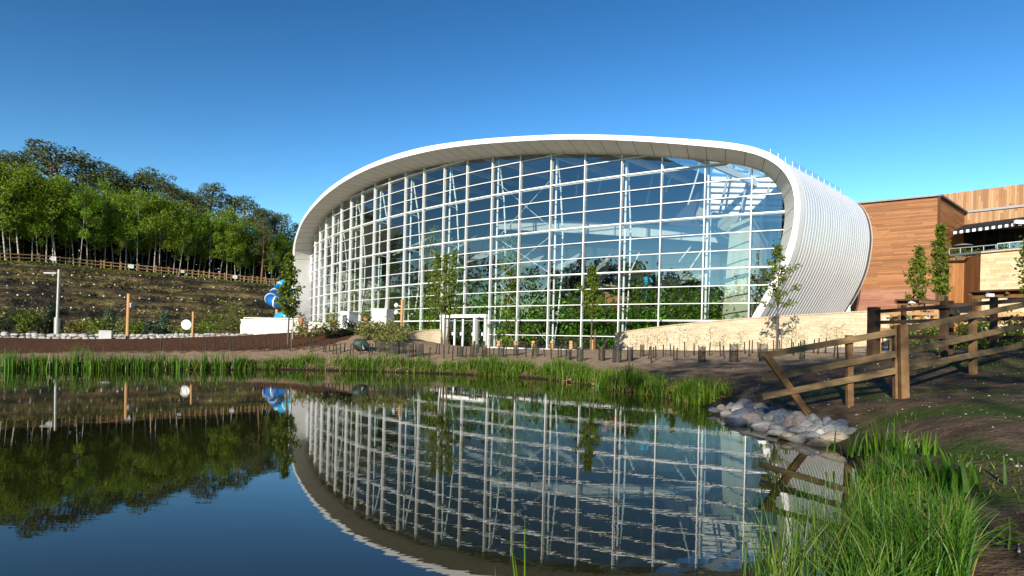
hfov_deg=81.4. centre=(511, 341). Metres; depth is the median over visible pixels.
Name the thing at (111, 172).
pine tree
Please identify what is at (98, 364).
reed clump
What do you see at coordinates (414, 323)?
hothouse plant
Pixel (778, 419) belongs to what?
cobble
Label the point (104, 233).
birch tree
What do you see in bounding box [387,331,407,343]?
mound shrub
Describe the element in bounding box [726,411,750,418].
cobble
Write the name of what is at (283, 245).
birch tree
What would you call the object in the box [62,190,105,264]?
birch tree
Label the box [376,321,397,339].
mound shrub
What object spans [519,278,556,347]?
hothouse plant
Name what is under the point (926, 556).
bank grass
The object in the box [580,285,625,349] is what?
hothouse plant
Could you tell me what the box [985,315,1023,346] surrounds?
hedge shrub
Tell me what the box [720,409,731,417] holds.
cobble
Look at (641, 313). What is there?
hothouse plant
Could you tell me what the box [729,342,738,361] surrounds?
plant guard
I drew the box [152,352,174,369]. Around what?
reed clump
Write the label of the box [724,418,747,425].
cobble
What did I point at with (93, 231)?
birch tree
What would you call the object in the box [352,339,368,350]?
plant bag
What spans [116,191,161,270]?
birch tree
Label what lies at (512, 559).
lone reed
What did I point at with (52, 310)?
fir tree
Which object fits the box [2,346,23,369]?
reed clump
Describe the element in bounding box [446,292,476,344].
hothouse plant
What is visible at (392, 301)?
hothouse plant
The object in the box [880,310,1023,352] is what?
light fence
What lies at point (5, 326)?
shrub
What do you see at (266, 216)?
pine tree
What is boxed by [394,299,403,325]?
speaker pole
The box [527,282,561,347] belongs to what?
hothouse plant
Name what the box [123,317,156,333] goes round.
shrub
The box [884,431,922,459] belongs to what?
iris clump
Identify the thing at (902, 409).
gravel
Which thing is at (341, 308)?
hothouse plant
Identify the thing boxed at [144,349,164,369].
reed clump
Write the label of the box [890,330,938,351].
hedge shrub
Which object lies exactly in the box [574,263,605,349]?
young tree
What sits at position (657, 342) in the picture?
sapling
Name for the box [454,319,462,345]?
door
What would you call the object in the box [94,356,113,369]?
reed clump
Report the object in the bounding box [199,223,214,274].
birch tree
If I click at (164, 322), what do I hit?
fir tree
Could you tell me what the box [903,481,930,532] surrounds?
leafy weed
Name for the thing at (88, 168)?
pine tree
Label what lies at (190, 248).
birch tree
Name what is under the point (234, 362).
reed clump
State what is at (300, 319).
planter
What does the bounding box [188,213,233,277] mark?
birch tree
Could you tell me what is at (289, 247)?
birch tree
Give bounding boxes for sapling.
[650,331,662,353]
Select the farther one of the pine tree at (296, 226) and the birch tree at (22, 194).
the pine tree at (296, 226)
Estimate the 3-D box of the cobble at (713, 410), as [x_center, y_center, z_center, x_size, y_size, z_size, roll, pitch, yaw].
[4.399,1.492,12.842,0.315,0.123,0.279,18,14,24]
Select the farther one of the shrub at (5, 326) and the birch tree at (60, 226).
the birch tree at (60, 226)
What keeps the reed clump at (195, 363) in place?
in the water
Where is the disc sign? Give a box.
[181,312,194,336]
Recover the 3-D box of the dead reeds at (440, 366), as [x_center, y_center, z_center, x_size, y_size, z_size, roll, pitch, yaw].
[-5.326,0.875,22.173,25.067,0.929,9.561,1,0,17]
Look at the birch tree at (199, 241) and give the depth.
99.47 m
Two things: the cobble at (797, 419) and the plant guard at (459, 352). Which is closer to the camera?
the cobble at (797, 419)
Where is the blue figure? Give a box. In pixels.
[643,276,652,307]
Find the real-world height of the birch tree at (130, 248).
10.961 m
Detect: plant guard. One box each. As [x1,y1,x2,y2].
[374,335,385,351]
[388,339,398,353]
[399,339,404,353]
[405,339,415,357]
[415,342,422,356]
[457,346,463,356]
[470,338,474,356]
[482,342,487,357]
[498,344,504,356]
[513,340,518,355]
[533,343,538,355]
[565,346,571,360]
[577,338,583,361]
[598,346,604,360]
[614,338,621,361]
[627,344,632,360]
[640,342,643,356]
[698,344,705,362]
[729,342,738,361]
[759,343,768,360]
[799,339,804,358]
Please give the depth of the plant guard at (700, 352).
25.49 m
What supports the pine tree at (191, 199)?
on the hillside
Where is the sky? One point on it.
(274, 102)
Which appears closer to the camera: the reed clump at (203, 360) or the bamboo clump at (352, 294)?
the reed clump at (203, 360)
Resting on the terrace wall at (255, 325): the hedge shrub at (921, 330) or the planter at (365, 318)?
the planter at (365, 318)
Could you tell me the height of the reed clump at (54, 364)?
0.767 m
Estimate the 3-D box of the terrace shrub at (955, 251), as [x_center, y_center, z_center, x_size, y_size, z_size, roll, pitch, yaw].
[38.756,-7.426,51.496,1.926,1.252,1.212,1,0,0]
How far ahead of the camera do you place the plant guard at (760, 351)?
26.13 m
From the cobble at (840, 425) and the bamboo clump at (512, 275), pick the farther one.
the bamboo clump at (512, 275)
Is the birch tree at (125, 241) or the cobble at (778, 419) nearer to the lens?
the cobble at (778, 419)
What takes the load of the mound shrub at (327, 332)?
on the ground at (948, 421)
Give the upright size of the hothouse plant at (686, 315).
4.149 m
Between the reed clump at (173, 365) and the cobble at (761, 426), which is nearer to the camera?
the cobble at (761, 426)
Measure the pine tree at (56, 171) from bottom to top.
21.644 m
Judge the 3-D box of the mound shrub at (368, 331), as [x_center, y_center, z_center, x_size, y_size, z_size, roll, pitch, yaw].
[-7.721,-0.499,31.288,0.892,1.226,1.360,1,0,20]
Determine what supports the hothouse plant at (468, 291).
in the leisure hall
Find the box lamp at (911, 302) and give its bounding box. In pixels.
[908,300,915,304]
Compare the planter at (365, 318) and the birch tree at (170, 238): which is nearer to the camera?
the planter at (365, 318)
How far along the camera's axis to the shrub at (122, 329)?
47.65 m
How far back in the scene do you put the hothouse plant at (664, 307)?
43.86 m
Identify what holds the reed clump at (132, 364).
in the water
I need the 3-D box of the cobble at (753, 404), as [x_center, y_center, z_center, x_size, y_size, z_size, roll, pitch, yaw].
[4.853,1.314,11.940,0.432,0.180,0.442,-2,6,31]
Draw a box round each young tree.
[274,252,305,347]
[422,251,469,343]
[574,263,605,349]
[756,243,802,349]
[903,245,934,302]
[928,222,953,316]
[1010,235,1023,292]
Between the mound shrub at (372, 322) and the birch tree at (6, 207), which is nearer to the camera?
the mound shrub at (372, 322)
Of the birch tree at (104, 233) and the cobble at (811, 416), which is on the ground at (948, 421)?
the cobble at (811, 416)
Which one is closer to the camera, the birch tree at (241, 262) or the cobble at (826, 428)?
the cobble at (826, 428)
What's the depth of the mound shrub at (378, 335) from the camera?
31.12 m
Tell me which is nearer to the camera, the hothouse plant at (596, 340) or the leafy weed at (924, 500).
the leafy weed at (924, 500)
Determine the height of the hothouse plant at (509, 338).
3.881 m
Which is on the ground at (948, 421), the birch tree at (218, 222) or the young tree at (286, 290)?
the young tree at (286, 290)
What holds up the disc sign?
on the ground at (948, 421)
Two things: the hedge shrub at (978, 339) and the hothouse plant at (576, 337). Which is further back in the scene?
the hothouse plant at (576, 337)
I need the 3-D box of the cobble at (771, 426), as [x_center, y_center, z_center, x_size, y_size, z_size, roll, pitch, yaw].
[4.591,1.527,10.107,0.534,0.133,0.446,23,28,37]
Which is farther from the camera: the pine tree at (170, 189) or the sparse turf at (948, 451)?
the pine tree at (170, 189)
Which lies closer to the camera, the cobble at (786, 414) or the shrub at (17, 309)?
the cobble at (786, 414)
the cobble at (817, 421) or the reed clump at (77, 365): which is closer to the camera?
the cobble at (817, 421)
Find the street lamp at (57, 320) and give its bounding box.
[44,269,60,333]
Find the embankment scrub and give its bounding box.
[0,264,272,332]
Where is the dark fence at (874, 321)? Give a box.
[866,297,1023,357]
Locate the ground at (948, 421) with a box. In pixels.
[0,329,1023,575]
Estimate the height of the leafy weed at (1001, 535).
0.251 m
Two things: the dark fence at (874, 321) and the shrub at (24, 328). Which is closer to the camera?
the dark fence at (874, 321)
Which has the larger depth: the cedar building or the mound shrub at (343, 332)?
the cedar building
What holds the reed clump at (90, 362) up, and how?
in the water
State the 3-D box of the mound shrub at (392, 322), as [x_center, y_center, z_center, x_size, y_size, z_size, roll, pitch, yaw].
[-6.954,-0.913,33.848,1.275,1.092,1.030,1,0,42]
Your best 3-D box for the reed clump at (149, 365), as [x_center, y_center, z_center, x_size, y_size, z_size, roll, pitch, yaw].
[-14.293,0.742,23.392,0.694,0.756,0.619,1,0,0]
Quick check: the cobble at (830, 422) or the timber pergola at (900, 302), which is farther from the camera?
the timber pergola at (900, 302)
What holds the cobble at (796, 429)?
on the ground at (948, 421)
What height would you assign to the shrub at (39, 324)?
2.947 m
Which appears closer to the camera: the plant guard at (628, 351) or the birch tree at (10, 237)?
the plant guard at (628, 351)
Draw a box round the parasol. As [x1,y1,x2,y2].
[953,243,973,255]
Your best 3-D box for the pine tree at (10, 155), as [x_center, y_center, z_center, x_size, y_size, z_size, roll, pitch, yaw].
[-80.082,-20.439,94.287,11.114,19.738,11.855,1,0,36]
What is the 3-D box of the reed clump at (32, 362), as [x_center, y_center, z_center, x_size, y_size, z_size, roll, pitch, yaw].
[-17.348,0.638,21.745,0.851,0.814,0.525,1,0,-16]
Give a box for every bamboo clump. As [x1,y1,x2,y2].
[336,272,368,310]
[418,225,447,328]
[431,231,467,344]
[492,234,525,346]
[493,250,532,346]
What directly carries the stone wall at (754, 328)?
on the ground at (948, 421)
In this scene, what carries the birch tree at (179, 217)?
on the hillside
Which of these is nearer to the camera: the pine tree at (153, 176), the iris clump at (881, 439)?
the iris clump at (881, 439)
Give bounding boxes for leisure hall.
[292,134,872,349]
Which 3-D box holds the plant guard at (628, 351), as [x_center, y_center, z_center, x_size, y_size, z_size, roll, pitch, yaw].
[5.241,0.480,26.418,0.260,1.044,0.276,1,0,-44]
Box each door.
[447,319,454,344]
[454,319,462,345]
[462,319,472,345]
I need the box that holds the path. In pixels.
[502,348,1023,352]
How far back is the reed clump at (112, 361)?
22.80 m
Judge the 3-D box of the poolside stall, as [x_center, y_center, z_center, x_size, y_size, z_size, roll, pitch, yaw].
[9.091,-1.833,47.500,3.600,5.210,1.800,1,0,0]
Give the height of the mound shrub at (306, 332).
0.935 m
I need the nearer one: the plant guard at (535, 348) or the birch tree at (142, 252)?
the plant guard at (535, 348)
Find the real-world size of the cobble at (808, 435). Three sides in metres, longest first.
0.358 x 0.340 x 0.183 m
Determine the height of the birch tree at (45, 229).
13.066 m
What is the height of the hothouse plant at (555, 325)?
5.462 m
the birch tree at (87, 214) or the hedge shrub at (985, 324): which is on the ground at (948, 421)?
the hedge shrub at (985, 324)
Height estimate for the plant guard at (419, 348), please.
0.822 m
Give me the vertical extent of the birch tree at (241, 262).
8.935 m
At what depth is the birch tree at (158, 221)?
91.36 m
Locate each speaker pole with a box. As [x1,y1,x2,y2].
[125,294,134,338]
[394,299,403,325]
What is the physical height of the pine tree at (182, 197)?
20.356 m
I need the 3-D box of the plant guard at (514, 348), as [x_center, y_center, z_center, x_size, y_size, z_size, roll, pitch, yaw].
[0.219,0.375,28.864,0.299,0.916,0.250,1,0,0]
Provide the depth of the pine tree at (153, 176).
112.30 m
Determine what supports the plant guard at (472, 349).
on the ground at (948, 421)
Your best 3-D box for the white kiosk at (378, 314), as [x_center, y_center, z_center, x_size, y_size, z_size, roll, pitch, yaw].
[-10.575,-1.853,48.907,1.552,1.657,1.400,1,0,22]
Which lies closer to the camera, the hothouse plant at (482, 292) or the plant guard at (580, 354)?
the plant guard at (580, 354)
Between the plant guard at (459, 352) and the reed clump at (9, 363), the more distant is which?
the plant guard at (459, 352)
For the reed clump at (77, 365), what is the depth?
22.30 m
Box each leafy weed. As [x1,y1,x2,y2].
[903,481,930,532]
[991,516,1023,549]
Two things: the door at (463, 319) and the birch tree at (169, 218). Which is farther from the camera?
the birch tree at (169, 218)
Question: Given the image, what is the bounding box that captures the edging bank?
[3,334,242,338]
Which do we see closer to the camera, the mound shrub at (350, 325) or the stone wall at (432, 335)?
the mound shrub at (350, 325)
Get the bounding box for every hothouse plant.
[313,298,337,322]
[325,295,352,319]
[351,291,376,320]
[365,268,391,319]
[381,287,399,324]
[391,290,419,326]
[395,285,419,326]
[404,293,424,331]
[405,282,434,324]
[411,285,437,329]
[424,293,462,343]
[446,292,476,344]
[448,273,472,345]
[455,267,487,346]
[455,292,486,345]
[459,282,498,346]
[476,288,502,344]
[477,276,506,344]
[491,304,525,346]
[501,280,532,342]
[503,296,541,347]
[512,263,545,347]
[517,301,551,346]
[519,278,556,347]
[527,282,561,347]
[539,288,565,348]
[550,278,586,348]
[555,286,594,348]
[561,298,590,349]
[579,295,610,349]
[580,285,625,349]
[594,300,632,348]
[607,274,656,331]
[616,263,665,328]
[627,293,669,328]
[632,288,669,329]
[639,304,677,327]
[652,277,684,316]
[656,274,699,325]
[657,289,697,314]
[663,299,707,323]
[678,283,725,322]
[684,282,720,319]
[685,262,726,319]
[692,288,724,319]
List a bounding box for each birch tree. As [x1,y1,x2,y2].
[0,161,24,220]
[0,161,45,259]
[0,162,52,260]
[0,163,15,207]
[0,194,22,258]
[8,168,66,260]
[15,173,81,261]
[17,166,76,262]
[19,178,79,262]
[25,205,45,252]
[49,182,91,264]
[57,203,80,263]
[60,188,110,265]
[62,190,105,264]
[84,186,127,259]
[85,212,103,266]
[90,176,140,268]
[103,188,150,269]
[113,214,130,268]
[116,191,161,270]
[122,206,141,270]
[129,191,173,272]
[132,190,190,272]
[132,191,180,271]
[133,213,153,263]
[157,213,175,261]
[159,204,196,273]
[168,209,197,274]
[181,211,211,271]
[181,224,197,272]
[182,209,215,270]
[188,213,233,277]
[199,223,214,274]
[204,205,247,278]
[206,220,245,279]
[216,220,250,279]
[234,213,266,280]
[234,234,250,280]
[239,224,271,275]
[245,231,253,265]
[248,225,277,283]
[261,231,288,284]
[266,244,279,272]
[272,244,282,271]
[273,234,293,270]
[282,238,293,255]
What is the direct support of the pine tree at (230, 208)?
on the hillside
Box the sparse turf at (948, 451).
[772,353,1023,513]
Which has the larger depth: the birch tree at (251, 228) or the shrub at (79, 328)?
the birch tree at (251, 228)
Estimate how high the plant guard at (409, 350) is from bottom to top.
1.007 m
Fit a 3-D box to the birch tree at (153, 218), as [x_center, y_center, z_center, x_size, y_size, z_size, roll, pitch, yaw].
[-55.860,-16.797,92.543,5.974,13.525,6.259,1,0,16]
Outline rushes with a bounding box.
[717,456,931,575]
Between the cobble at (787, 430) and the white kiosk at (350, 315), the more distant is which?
the white kiosk at (350, 315)
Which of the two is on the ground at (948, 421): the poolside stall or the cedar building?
the cedar building
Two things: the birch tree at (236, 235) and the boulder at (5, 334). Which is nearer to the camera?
the boulder at (5, 334)
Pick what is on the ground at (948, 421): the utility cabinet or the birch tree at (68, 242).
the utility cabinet
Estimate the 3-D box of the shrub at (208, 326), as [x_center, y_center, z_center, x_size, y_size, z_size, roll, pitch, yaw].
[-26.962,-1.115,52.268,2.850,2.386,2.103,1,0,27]
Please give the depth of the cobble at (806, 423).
9.74 m
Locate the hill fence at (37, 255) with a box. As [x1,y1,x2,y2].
[0,253,279,284]
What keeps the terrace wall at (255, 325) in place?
on the ground at (948, 421)
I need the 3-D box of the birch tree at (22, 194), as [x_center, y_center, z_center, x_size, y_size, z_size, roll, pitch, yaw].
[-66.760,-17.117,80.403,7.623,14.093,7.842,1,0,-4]
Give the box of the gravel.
[642,350,1021,466]
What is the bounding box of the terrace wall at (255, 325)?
[240,317,407,334]
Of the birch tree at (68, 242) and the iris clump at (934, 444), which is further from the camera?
the birch tree at (68, 242)
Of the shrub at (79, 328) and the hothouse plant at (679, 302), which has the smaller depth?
the hothouse plant at (679, 302)
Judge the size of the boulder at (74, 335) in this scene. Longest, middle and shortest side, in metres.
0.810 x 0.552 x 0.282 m
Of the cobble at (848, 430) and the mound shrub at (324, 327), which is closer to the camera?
the cobble at (848, 430)
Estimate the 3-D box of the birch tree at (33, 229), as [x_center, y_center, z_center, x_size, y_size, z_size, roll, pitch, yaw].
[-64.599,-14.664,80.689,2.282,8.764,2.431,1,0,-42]
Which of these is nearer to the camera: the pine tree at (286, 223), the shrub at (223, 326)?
the shrub at (223, 326)
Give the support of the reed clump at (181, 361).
in the water
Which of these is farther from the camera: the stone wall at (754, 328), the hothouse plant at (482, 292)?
the hothouse plant at (482, 292)
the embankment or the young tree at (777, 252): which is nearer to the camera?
the young tree at (777, 252)
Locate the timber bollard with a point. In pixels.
(571, 344)
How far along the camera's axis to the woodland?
101.44 m
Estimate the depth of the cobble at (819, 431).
9.33 m
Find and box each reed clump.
[0,350,21,369]
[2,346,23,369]
[18,355,32,369]
[24,349,50,369]
[34,351,50,369]
[45,353,65,369]
[56,354,74,369]
[65,343,92,369]
[81,345,103,369]
[84,352,102,369]
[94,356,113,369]
[104,350,125,369]
[113,353,130,369]
[124,354,136,369]
[131,353,146,369]
[139,351,156,369]
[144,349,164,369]
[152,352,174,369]
[169,351,184,369]
[178,356,194,369]
[187,356,200,369]
[199,352,207,369]
[208,351,222,369]
[215,350,231,369]
[232,354,243,369]
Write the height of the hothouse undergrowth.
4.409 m
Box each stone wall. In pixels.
[409,329,440,342]
[614,310,929,349]
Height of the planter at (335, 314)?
1.685 m
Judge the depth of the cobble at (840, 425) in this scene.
9.28 m
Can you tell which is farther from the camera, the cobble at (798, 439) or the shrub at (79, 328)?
the shrub at (79, 328)
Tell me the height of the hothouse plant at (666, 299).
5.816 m
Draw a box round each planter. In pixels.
[295,310,309,325]
[327,308,340,324]
[358,305,371,321]
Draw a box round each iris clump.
[826,429,878,459]
[841,418,919,456]
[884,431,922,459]
[901,429,942,454]
[911,431,940,455]
[922,447,976,488]
[947,450,1006,492]
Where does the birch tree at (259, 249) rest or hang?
on the hillside
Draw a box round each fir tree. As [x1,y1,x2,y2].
[41,301,66,333]
[94,307,121,333]
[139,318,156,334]
[153,309,173,334]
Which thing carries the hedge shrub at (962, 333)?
on the ground at (948, 421)
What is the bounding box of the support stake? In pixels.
[292,318,293,338]
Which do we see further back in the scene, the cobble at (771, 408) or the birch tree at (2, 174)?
the birch tree at (2, 174)
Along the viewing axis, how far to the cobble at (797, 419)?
10.14 m
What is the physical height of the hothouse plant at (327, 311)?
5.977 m
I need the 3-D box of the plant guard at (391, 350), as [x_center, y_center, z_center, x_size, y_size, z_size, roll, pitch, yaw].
[-5.688,0.302,28.620,0.508,0.864,0.505,1,0,-15]
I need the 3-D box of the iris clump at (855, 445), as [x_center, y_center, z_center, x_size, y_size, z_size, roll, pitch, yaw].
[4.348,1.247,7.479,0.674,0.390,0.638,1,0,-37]
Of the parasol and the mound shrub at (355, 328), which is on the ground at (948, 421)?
the mound shrub at (355, 328)
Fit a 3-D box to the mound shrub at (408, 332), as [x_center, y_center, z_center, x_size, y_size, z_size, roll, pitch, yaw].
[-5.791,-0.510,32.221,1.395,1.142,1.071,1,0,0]
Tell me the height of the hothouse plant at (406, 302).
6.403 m
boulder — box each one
[1,332,10,336]
[10,333,19,336]
[68,333,78,336]
[79,333,88,336]
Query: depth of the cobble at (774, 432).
9.80 m
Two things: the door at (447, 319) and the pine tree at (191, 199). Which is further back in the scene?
the pine tree at (191, 199)
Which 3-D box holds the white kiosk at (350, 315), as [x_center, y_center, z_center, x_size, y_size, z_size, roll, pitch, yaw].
[-14.848,-2.056,54.281,1.274,1.362,1.400,1,0,28]
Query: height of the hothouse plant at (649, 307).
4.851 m
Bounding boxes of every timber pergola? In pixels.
[894,298,939,334]
[969,289,1023,325]
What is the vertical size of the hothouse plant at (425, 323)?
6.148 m
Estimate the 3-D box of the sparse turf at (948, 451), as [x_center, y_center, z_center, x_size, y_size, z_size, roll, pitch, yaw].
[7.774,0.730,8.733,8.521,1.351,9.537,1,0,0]
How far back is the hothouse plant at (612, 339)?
46.71 m
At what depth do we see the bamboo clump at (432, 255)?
57.14 m
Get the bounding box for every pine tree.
[0,138,118,261]
[0,149,47,260]
[39,157,90,260]
[69,159,115,256]
[72,160,148,255]
[107,173,159,257]
[115,166,195,267]
[143,180,189,259]
[163,188,208,216]
[183,192,228,276]
[186,182,232,264]
[215,194,248,275]
[221,195,287,281]
[241,208,278,271]
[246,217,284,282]
[266,210,294,276]
[268,212,296,239]
[284,223,299,240]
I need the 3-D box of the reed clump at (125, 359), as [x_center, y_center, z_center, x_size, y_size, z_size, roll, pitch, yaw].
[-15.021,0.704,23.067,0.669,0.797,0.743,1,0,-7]
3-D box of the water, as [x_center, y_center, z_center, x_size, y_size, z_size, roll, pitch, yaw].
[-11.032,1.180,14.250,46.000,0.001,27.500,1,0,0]
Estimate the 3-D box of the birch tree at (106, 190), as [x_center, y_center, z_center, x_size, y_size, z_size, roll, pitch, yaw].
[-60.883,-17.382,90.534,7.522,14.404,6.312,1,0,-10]
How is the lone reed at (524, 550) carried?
in the water
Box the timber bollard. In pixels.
[569,341,572,349]
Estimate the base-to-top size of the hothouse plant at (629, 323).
6.193 m
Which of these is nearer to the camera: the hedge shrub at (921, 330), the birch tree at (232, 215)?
the hedge shrub at (921, 330)
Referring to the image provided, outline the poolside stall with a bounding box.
[602,285,650,349]
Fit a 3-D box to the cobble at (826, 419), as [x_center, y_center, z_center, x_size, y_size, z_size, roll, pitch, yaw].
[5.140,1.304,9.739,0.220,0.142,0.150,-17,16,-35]
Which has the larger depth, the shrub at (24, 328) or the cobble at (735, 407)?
the shrub at (24, 328)
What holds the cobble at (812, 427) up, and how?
on the ground at (948, 421)
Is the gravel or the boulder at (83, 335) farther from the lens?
the boulder at (83, 335)
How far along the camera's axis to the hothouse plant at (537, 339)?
49.49 m
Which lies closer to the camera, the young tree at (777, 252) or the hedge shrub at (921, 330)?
the hedge shrub at (921, 330)
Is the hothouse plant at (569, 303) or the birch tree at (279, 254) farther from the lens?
the birch tree at (279, 254)
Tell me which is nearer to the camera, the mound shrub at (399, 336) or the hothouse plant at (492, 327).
the mound shrub at (399, 336)
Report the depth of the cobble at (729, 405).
12.73 m
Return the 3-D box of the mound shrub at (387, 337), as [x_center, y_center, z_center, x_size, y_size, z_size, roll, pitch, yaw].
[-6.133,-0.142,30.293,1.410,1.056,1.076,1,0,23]
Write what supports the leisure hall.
on the ground at (948, 421)
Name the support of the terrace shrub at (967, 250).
on the cedar building
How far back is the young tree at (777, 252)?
30.93 m
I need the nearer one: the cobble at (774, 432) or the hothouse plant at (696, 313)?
the cobble at (774, 432)
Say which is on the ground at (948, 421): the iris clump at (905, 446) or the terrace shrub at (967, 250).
the iris clump at (905, 446)
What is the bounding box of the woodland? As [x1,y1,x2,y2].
[0,191,291,284]
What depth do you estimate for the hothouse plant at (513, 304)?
51.49 m
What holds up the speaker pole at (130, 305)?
on the ground at (948, 421)
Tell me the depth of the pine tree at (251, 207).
118.17 m
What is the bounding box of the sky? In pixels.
[0,0,1023,311]
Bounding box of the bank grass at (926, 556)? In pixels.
[791,446,1023,575]
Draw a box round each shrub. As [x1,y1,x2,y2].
[0,293,45,330]
[0,303,27,332]
[7,307,38,333]
[24,300,52,333]
[61,320,92,333]
[76,314,113,333]
[107,315,141,334]
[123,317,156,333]
[164,320,198,333]
[194,316,221,333]
[196,298,243,333]
[214,292,255,333]
[294,319,311,334]
[295,324,321,336]
[306,320,331,332]
[319,323,338,335]
[325,314,342,331]
[334,323,352,335]
[343,318,359,332]
[348,319,364,334]
[358,321,376,339]
[360,319,389,333]
[370,327,386,341]
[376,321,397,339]
[379,317,400,332]
[379,328,405,346]
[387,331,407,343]
[394,322,416,340]
[395,321,412,335]
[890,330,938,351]
[908,316,938,341]
[909,316,957,342]
[909,329,956,350]
[929,322,978,349]
[948,249,969,257]
[954,311,1001,349]
[958,248,985,256]
[958,310,1001,348]
[977,321,1017,347]
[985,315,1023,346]
[998,310,1023,344]
[998,314,1023,341]
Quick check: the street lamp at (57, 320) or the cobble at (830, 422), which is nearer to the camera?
the cobble at (830, 422)
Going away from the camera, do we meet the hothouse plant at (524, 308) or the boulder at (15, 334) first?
the boulder at (15, 334)
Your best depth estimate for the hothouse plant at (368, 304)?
69.83 m
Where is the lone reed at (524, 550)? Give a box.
[524,525,524,575]
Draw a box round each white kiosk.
[339,311,359,324]
[371,309,394,324]
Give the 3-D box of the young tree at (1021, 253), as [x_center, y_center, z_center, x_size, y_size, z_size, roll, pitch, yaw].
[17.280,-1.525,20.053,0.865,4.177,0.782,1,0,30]
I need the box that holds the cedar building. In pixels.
[850,184,1023,340]
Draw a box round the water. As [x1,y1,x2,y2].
[0,370,858,575]
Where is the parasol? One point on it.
(962, 245)
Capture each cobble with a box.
[708,407,720,413]
[717,404,725,409]
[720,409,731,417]
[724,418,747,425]
[726,402,733,408]
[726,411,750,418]
[731,405,743,411]
[732,407,755,412]
[733,398,752,405]
[740,412,761,419]
[743,402,757,407]
[746,418,763,425]
[750,421,774,430]
[753,402,768,408]
[754,407,767,413]
[761,412,775,420]
[766,406,777,412]
[766,430,786,435]
[768,423,787,430]
[772,408,788,415]
[772,415,785,424]
[777,432,795,440]
[782,414,796,426]
[783,411,793,416]
[783,427,795,434]
[786,435,806,442]
[789,425,806,433]
[791,414,805,425]
[796,431,820,440]
[798,420,814,426]
[805,413,819,421]
[805,423,822,430]
[806,438,830,446]
[813,419,822,424]
[813,429,824,433]
[818,425,839,432]
[819,431,848,443]
[822,416,830,425]
[826,420,836,424]
[833,422,848,429]
[836,419,848,423]
[840,427,856,434]
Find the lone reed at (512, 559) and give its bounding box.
[510,536,514,575]
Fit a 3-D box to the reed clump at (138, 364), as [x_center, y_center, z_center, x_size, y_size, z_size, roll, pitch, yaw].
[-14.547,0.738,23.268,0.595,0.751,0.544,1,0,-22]
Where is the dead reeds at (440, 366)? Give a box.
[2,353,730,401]
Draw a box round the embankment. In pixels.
[0,261,290,333]
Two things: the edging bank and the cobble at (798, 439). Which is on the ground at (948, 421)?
the edging bank
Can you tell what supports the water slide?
attached to the leisure hall
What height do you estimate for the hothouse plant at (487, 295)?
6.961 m
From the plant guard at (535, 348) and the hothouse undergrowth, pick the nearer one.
the plant guard at (535, 348)
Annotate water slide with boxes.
[264,279,291,319]
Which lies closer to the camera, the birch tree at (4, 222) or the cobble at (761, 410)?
the cobble at (761, 410)
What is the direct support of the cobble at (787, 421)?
on the ground at (948, 421)
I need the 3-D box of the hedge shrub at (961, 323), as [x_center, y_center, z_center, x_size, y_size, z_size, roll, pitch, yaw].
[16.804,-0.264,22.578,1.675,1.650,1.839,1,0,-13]
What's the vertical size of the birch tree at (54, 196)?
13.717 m
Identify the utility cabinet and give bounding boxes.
[99,330,113,338]
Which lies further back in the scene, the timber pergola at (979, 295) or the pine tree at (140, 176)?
the pine tree at (140, 176)
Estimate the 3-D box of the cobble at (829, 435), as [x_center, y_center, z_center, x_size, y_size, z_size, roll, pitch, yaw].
[4.862,1.443,8.954,0.398,0.209,0.390,15,-12,-23]
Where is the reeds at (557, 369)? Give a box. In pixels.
[0,351,737,405]
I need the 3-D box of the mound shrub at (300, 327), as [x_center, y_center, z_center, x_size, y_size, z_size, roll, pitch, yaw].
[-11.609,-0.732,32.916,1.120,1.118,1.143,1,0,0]
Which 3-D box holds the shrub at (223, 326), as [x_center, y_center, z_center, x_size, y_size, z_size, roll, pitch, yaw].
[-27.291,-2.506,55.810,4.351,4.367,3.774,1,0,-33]
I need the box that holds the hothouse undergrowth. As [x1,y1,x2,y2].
[352,302,694,349]
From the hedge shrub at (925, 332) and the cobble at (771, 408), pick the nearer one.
the cobble at (771, 408)
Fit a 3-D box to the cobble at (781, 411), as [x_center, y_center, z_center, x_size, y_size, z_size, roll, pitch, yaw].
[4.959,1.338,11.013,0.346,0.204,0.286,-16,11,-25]
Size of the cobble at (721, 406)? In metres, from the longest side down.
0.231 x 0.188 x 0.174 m
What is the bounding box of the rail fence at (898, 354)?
[762,302,1023,415]
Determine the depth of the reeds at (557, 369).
23.48 m

